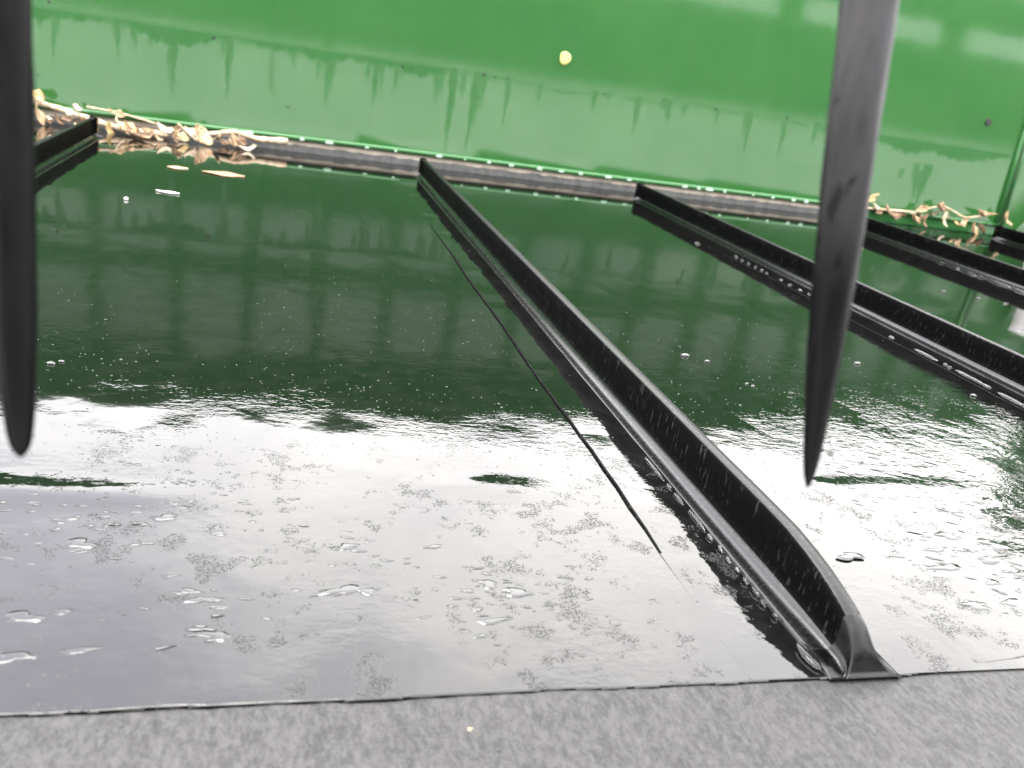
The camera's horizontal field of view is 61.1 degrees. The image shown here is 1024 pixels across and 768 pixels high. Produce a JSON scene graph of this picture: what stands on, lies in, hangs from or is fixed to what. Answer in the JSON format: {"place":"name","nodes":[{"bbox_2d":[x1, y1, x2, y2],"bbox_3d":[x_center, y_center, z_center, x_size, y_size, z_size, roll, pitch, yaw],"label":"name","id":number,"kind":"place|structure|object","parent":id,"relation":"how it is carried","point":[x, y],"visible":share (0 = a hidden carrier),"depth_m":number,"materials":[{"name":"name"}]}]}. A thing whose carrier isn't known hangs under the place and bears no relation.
{"place":"outdoors","nodes":[
{"label":"outdoors","id":0,"kind":"place"},
{"bbox_2d":[803,0,899,487],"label":"metal spike","id":1,"kind":"object","parent":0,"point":[865,33],"visible":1,"depth_m":0.21,"materials":[{"name":"paint"}]},
{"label":"paving","id":2,"kind":"structure","parent":0,"visible":0},
{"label":"roof deck","id":3,"kind":"structure","parent":2,"relation":"on","visible":0},
{"bbox_2d":[0,120,1023,717],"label":"roof","id":4,"kind":"structure","parent":3,"relation":"on","point":[266,246],"depth_m":0.53,"materials":[{"name":"metal"}]},
{"bbox_2d":[35,102,45,124],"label":"dry leaf","id":5,"kind":"object","parent":4,"relation":"on","point":[40,115],"visible":0.94,"depth_m":1.49,"materials":[{"name":"beige plant"}]},
{"bbox_2d":[45,115,53,123],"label":"leaf scrap","id":6,"kind":"object","parent":4,"relation":"on","point":[49,121],"visible":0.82,"depth_m":1.51,"materials":[{"name":"brown plant"}]},
{"bbox_2d":[54,113,63,124],"bbox_3d":[-0.774,-0.453,1.482,0.008,0.020,0.010,-1,59,27],"label":"leaf scrap","id":7,"kind":"object","parent":4,"relation":"on","point":[58,119],"visible":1,"depth_m":1.48,"materials":[{"name":"brown plant"}]},
{"bbox_2d":[60,115,72,121],"bbox_3d":[-0.762,-0.456,1.486,0.022,0.011,0.008,8,20,-2],"label":"leaf scrap","id":8,"kind":"object","parent":4,"relation":"on","point":[68,118],"visible":1,"depth_m":1.49,"materials":[{"name":"brown plant"}]},
{"bbox_2d":[35,116,137,243],"bbox_3d":[-0.519,-0.179,0.855,0.171,0.033,1.411,3,21,-15],"label":"roof rib","id":9,"kind":"object","parent":4,"relation":"on","point":[67,158],"visible":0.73,"depth_m":1.17,"materials":[{"name":"black metal"}]},
{"bbox_2d":[35,99,169,137],"bbox_3d":[-0.740,-0.471,1.522,0.261,0.046,0.017,4,21,-13],"label":"dry twig","id":10,"kind":"object","parent":4,"relation":"on","point":[158,133],"visible":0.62,"depth_m":1.52,"materials":[{"name":"beige wood"}]},
{"bbox_2d":[35,89,44,100],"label":"dry leaf","id":11,"kind":"object","parent":10,"relation":"on","point":[39,95],"visible":0.56,"depth_m":1.49,"materials":[{"name":"beige plant"}]},
{"bbox_2d":[72,104,81,110],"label":"dry leaf","id":12,"kind":"object","parent":10,"relation":"on","point":[76,107],"visible":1,"depth_m":1.51,"materials":[{"name":"beige plant"}]},
{"bbox_2d":[106,121,114,133],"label":"dry leaf","id":13,"kind":"object","parent":4,"relation":"on","point":[109,128],"visible":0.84,"depth_m":1.52,"materials":[{"name":"beige plant"}]},
{"bbox_2d":[109,108,124,116],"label":"dry leaf","id":14,"kind":"object","parent":4,"relation":"on","point":[119,113],"visible":1,"depth_m":1.54,"materials":[{"name":"beige plant"}]},
{"bbox_2d":[86,106,156,124],"bbox_3d":[-0.694,-0.480,1.555,0.126,0.021,0.008,3,21,-15],"label":"dry twig","id":15,"kind":"object","parent":4,"relation":"on","point":[107,110],"visible":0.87,"depth_m":1.55,"materials":[{"name":"beige wood"}]},
{"bbox_2d":[119,124,135,134],"bbox_3d":[-0.668,-0.442,1.507,0.030,0.016,0.011,11,20,5],"label":"leaf scrap","id":16,"kind":"object","parent":4,"relation":"on","point":[132,130],"visible":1,"depth_m":1.51,"materials":[{"name":"beige plant"}]},
{"bbox_2d":[125,120,135,127],"bbox_3d":[-0.665,-0.451,1.510,0.020,0.008,0.014,22,32,-16],"label":"leaf scrap","id":17,"kind":"object","parent":4,"relation":"on","point":[129,124],"visible":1,"depth_m":1.51,"materials":[{"name":"beige plant"}]},
{"bbox_2d":[127,128,148,138],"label":"dry leaf","id":18,"kind":"object","parent":4,"relation":"on","point":[137,135],"visible":1,"depth_m":1.50,"materials":[{"name":"brown plant"}]},
{"bbox_2d":[141,134,152,138],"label":"dry leaf","id":19,"kind":"object","parent":4,"relation":"on","point":[147,137],"visible":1,"depth_m":1.50,"materials":[{"name":"beige plant"}]},
{"bbox_2d":[141,127,154,132],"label":"leaf scrap","id":20,"kind":"object","parent":4,"relation":"on","point":[148,130],"visible":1,"depth_m":1.54,"materials":[{"name":"beige plant"}]},
{"bbox_2d":[157,122,174,132],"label":"dry leaf","id":21,"kind":"object","parent":4,"relation":"on","point":[163,128],"visible":0.96,"depth_m":1.55,"materials":[{"name":"beige plant"}]},
{"bbox_2d":[157,190,179,193],"bbox_3d":[-0.440,-0.245,1.108,0.030,0.002,0.007,8,26,0],"label":"white petal","id":22,"kind":"object","parent":4,"relation":"on","point":[169,192],"visible":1,"depth_m":1.11,"materials":[{"name":"white plant"}]},
{"bbox_2d":[172,130,178,142],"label":"dry leaf","id":23,"kind":"object","parent":4,"relation":"on","point":[174,136],"visible":1,"depth_m":1.53,"materials":[{"name":"brown plant"}]},
{"bbox_2d":[169,125,181,134],"bbox_3d":[-0.603,-0.454,1.556,0.014,0.029,0.012,55,4,2],"label":"leaf scrap","id":24,"kind":"object","parent":4,"relation":"on","point":[177,128],"visible":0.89,"depth_m":1.56,"materials":[{"name":"beige plant"}]},
{"bbox_2d":[167,166,187,168],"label":"floating leaf","id":25,"kind":"object","parent":4,"relation":"on","point":[177,167],"visible":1,"depth_m":1.29,"materials":[{"name":"beige plant"}]},
{"bbox_2d":[176,132,188,141],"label":"dry leaf","id":26,"kind":"object","parent":4,"relation":"on","point":[183,136],"visible":1,"depth_m":1.55,"materials":[{"name":"beige plant"}]},
{"bbox_2d":[178,123,197,141],"bbox_3d":[-0.580,-0.450,1.554,0.040,0.028,0.006,12,20,8],"label":"dry twig","id":27,"kind":"object","parent":4,"relation":"on","point":[189,133],"visible":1,"depth_m":1.55,"materials":[{"name":"beige wood"}]},
{"bbox_2d":[184,126,195,134],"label":"dry leaf","id":28,"kind":"object","parent":4,"relation":"on","point":[191,131],"visible":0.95,"depth_m":1.56,"materials":[{"name":"beige plant"}]},
{"bbox_2d":[194,123,212,145],"bbox_3d":[-0.550,-0.444,1.548,0.043,0.030,0.016,33,-26,-8],"label":"dry leaf","id":29,"kind":"object","parent":4,"relation":"on","point":[203,132],"visible":1,"depth_m":1.55,"materials":[{"name":"beige plant"}]},
{"bbox_2d":[202,170,244,176],"bbox_3d":[-0.431,-0.315,1.299,0.058,0.002,0.034,14,21,14],"label":"floating leaf","id":30,"kind":"object","parent":4,"relation":"on","point":[225,173],"visible":1,"depth_m":1.30,"materials":[{"name":"beige plant"}]},
{"bbox_2d":[219,139,229,145],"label":"leaf scrap","id":31,"kind":"object","parent":4,"relation":"on","point":[223,142],"visible":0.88,"depth_m":1.58,"materials":[{"name":"brown plant"}]},
{"bbox_2d":[228,139,239,146],"bbox_3d":[-0.506,-0.440,1.580,0.024,0.013,0.010,19,22,25],"label":"leaf scrap","id":32,"kind":"object","parent":4,"relation":"on","point":[233,143],"visible":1,"depth_m":1.58,"materials":[{"name":"brown plant"}]},
{"bbox_2d":[231,131,240,146],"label":"dry leaf","id":33,"kind":"object","parent":4,"relation":"on","point":[233,136],"visible":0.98,"depth_m":1.58,"materials":[{"name":"beige plant"}]},
{"bbox_2d":[238,138,246,145],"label":"leaf scrap","id":34,"kind":"object","parent":4,"relation":"on","point":[242,141],"visible":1,"depth_m":1.58,"materials":[{"name":"brown plant"}]},
{"bbox_2d":[208,129,287,144],"bbox_3d":[-0.493,-0.454,1.594,0.158,0.022,0.015,3,21,-15],"label":"dry twig","id":35,"kind":"object","parent":4,"relation":"on","point":[273,140],"visible":0.91,"depth_m":1.59,"materials":[{"name":"beige wood"}]},
{"bbox_2d":[239,144,256,150],"bbox_3d":[-0.475,-0.427,1.565,0.030,0.011,0.013,-20,63,-14],"label":"leaf scrap","id":36,"kind":"object","parent":4,"relation":"on","point":[252,147],"visible":1,"depth_m":1.57,"materials":[{"name":"white plant"}]},
{"bbox_2d":[0,440,1023,664],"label":"water blobs","id":37,"kind":"object","parent":4,"relation":"on","point":[26,617],"visible":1,"depth_m":0.39,"materials":[{"name":"liquid"}]},
{"bbox_2d":[35,109,988,234],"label":"kerb","id":38,"kind":"structure","parent":4,"relation":"on","point":[397,158],"depth_m":1.76,"materials":[{"name":"grey concrete"}]},
{"bbox_2d":[11,183,1020,505],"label":"water droplets","id":39,"kind":"object","parent":4,"relation":"on","point":[531,407],"visible":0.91,"depth_m":0.60,"materials":[{"name":"white"}]},
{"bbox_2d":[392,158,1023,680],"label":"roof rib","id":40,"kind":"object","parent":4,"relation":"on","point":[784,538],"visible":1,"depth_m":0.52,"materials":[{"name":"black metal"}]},
{"bbox_2d":[644,456,663,480],"bbox_3d":[0.087,0.051,0.532,0.003,0.001,0.035,3,21,-15],"label":"water bead","id":41,"kind":"object","parent":40,"relation":"on","point":[653,467],"visible":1,"depth_m":0.53,"materials":[{"name":"white"}]},
{"bbox_2d":[665,483,672,490],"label":"water bead","id":42,"kind":"object","parent":40,"relation":"on","point":[668,486],"visible":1,"depth_m":0.51,"materials":[{"name":"white"}]},
{"bbox_2d":[673,492,683,504],"bbox_3d":[0.096,0.065,0.498,0.003,0.001,0.016,3,21,-15],"label":"water bead","id":43,"kind":"object","parent":40,"relation":"on","point":[677,497],"visible":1,"depth_m":0.50,"materials":[{"name":"white"}]},
{"bbox_2d":[688,509,705,531],"bbox_3d":[0.101,0.074,0.476,0.003,0.001,0.025,3,21,-15],"label":"water bead","id":44,"kind":"object","parent":40,"relation":"on","point":[696,520],"visible":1,"depth_m":0.47,"materials":[{"name":"white"}]},
{"bbox_2d":[706,533,713,541],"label":"water bead","id":45,"kind":"object","parent":40,"relation":"on","point":[709,537],"visible":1,"depth_m":0.46,"materials":[{"name":"white"}]},
{"bbox_2d":[716,545,724,553],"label":"water bead","id":46,"kind":"object","parent":40,"relation":"on","point":[720,548],"visible":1,"depth_m":0.45,"materials":[{"name":"white"}]},
{"bbox_2d":[725,556,732,564],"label":"water bead","id":47,"kind":"object","parent":40,"relation":"on","point":[728,560],"visible":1,"depth_m":0.44,"materials":[{"name":"white"}]},
{"bbox_2d":[733,566,740,572],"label":"water bead","id":48,"kind":"object","parent":40,"relation":"on","point":[737,569],"visible":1,"depth_m":0.43,"materials":[{"name":"white"}]},
{"bbox_2d":[741,577,748,583],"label":"water bead","id":49,"kind":"object","parent":40,"relation":"on","point":[745,580],"visible":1,"depth_m":0.42,"materials":[{"name":"white"}]},
{"bbox_2d":[750,586,760,596],"bbox_3d":[0.117,0.099,0.416,0.003,0.001,0.009,3,21,-15],"label":"water bead","id":50,"kind":"object","parent":40,"relation":"on","point":[755,591],"visible":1,"depth_m":0.41,"materials":[{"name":"white"}]},
{"bbox_2d":[759,599,766,606],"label":"water bead","id":51,"kind":"object","parent":40,"relation":"on","point":[763,602],"visible":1,"depth_m":0.41,"materials":[{"name":"white"}]},
{"bbox_2d":[771,612,778,618],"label":"water bead","id":52,"kind":"object","parent":40,"relation":"on","point":[775,615],"visible":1,"depth_m":0.40,"materials":[{"name":"white"}]},
{"bbox_2d":[795,641,822,670],"bbox_3d":[0.128,0.117,0.374,0.007,0.002,0.019,3,21,-15],"label":"water bead","id":53,"kind":"object","parent":40,"relation":"on","point":[807,654],"visible":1,"depth_m":0.37,"materials":[{"name":"white"}]},
{"bbox_2d":[612,183,1023,411],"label":"roof rib","id":54,"kind":"object","parent":4,"relation":"on","point":[996,367],"visible":0.94,"depth_m":1.01,"materials":[{"name":"black metal"}]},
{"bbox_2d":[914,348,937,360],"bbox_3d":[0.427,-0.031,0.896,0.005,0.002,0.040,3,21,-15],"label":"water bead","id":55,"kind":"object","parent":54,"relation":"on","point":[924,353],"visible":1,"depth_m":0.89,"materials":[{"name":"white"}]},
{"bbox_2d":[956,370,983,383],"bbox_3d":[0.443,-0.007,0.838,0.005,0.002,0.045,3,21,-15],"label":"water bead","id":56,"kind":"object","parent":54,"relation":"on","point":[967,375],"visible":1,"depth_m":0.84,"materials":[{"name":"white"}]},
{"bbox_2d":[998,392,1023,405],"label":"water bead","id":57,"kind":"object","parent":54,"relation":"on","point":[1012,399],"visible":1,"depth_m":0.79,"materials":[{"name":"white"}]},
{"bbox_2d":[876,209,883,213],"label":"leaf scrap","id":58,"kind":"object","parent":4,"relation":"on","point":[879,211],"visible":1,"depth_m":1.98,"materials":[{"name":"beige plant"}]},
{"bbox_2d":[868,207,918,212],"bbox_3d":[0.860,-0.399,1.986,0.164,0.010,0.007,3,21,-15],"label":"dry twig","id":59,"kind":"object","parent":4,"relation":"on","point":[885,209],"visible":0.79,"depth_m":1.99,"materials":[{"name":"beige wood"}]},
{"bbox_2d":[869,193,879,201],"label":"dry leaf","id":60,"kind":"object","parent":59,"relation":"on","point":[873,197],"visible":0.65,"depth_m":1.97,"materials":[{"name":"yellow plant"}]},
{"bbox_2d":[911,206,986,217],"bbox_3d":[1.022,-0.400,2.026,0.208,0.029,0.006,3,21,-15],"label":"dry twig","id":61,"kind":"object","parent":59,"relation":"on","point":[958,214],"visible":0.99,"depth_m":2.03,"materials":[{"name":"beige wood"}]},
{"bbox_2d":[937,202,946,211],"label":"dry leaf","id":62,"kind":"object","parent":61,"relation":"on","point":[941,206],"visible":1,"depth_m":2.01,"materials":[{"name":"brown plant"}]},
{"bbox_2d":[978,209,995,215],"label":"dry leaf","id":63,"kind":"object","parent":61,"relation":"on","point":[982,213],"visible":1,"depth_m":2.05,"materials":[{"name":"beige plant"}]},
{"bbox_2d":[885,204,906,215],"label":"dry leaf","id":64,"kind":"object","parent":4,"relation":"on","point":[895,213],"visible":1,"depth_m":1.98,"materials":[{"name":"beige plant"}]},
{"bbox_2d":[891,216,901,219],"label":"leaf scrap","id":65,"kind":"object","parent":4,"relation":"on","point":[896,217],"visible":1,"depth_m":1.99,"materials":[{"name":"brown plant"}]},
{"bbox_2d":[912,213,920,223],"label":"dry leaf","id":66,"kind":"object","parent":4,"relation":"on","point":[916,219],"visible":1,"depth_m":1.99,"materials":[{"name":"beige plant"}]},
{"bbox_2d":[916,205,929,211],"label":"dry leaf","id":67,"kind":"object","parent":4,"relation":"on","point":[922,208],"visible":1,"depth_m":2.00,"materials":[{"name":"beige plant"}]},
{"bbox_2d":[923,214,927,226],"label":"dry leaf","id":68,"kind":"object","parent":4,"relation":"on","point":[924,219],"visible":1,"depth_m":2.00,"materials":[{"name":"brown plant"}]},
{"bbox_2d":[864,217,1023,296],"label":"roof rib","id":69,"kind":"object","parent":4,"relation":"on","point":[931,250],"visible":0.77,"depth_m":1.54,"materials":[{"name":"black plastic"}]},
{"bbox_2d":[988,279,1010,287],"bbox_3d":[0.790,-0.164,1.406,0.007,0.002,0.054,3,21,-15],"label":"water bead","id":70,"kind":"object","parent":69,"relation":"on","point":[1000,283],"visible":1,"depth_m":1.40,"materials":[{"name":"white"}]},
{"bbox_2d":[942,211,947,226],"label":"dry leaf","id":71,"kind":"object","parent":4,"relation":"on","point":[944,218],"visible":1,"depth_m":2.01,"materials":[{"name":"beige plant"}]},
{"bbox_2d":[957,218,968,225],"bbox_3d":[1.055,-0.378,2.031,0.014,0.025,0.010,50,0,42],"label":"leaf scrap","id":72,"kind":"object","parent":4,"relation":"on","point":[964,220],"visible":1,"depth_m":2.03,"materials":[{"name":"beige plant"}]},
{"bbox_2d":[971,223,977,234],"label":"dry leaf","id":73,"kind":"object","parent":4,"relation":"on","point":[974,229],"visible":1,"depth_m":2.04,"materials":[{"name":"beige plant"}]},
{"bbox_2d":[980,225,985,233],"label":"dry leaf","id":74,"kind":"object","parent":4,"relation":"on","point":[982,228],"visible":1,"depth_m":2.04,"materials":[{"name":"brown plant"}]},
{"bbox_2d":[974,225,1023,250],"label":"roof rib","id":75,"kind":"object","parent":4,"relation":"on","point":[1002,234],"visible":1,"depth_m":1.99,"materials":[{"name":"black plastic"}]},
{"bbox_2d":[1004,211,1012,225],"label":"dry leaf","id":76,"kind":"object","parent":4,"relation":"on","point":[1006,218],"visible":1,"depth_m":2.05,"materials":[{"name":"beige plant"}]},
{"bbox_2d":[0,668,1023,767],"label":"roof edge","id":77,"kind":"object","parent":3,"relation":"on","point":[964,719],"visible":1,"depth_m":0.32,"materials":[{"name":"grey concrete"}]},
{"bbox_2d":[0,0,37,456],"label":"metal spike","id":78,"kind":"object","parent":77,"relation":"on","point":[18,296],"visible":1,"depth_m":0.18,"materials":[{"name":"paint"}]},
{"bbox_2d":[32,0,1023,234],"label":"green wall","id":79,"kind":"structure","parent":3,"relation":"on","point":[728,96],"depth_m":1.74,"materials":[{"name":"paint"}]},
{"bbox_2d":[560,51,570,64],"bbox_3d":[0.106,-0.643,1.716,0.023,0.026,0.002,3,18,-15],"label":"yellow petal","id":80,"kind":"object","parent":79,"relation":"attached to","point":[565,57],"visible":1,"depth_m":1.72,"materials":[{"name":"yellow plant"}]}
]}

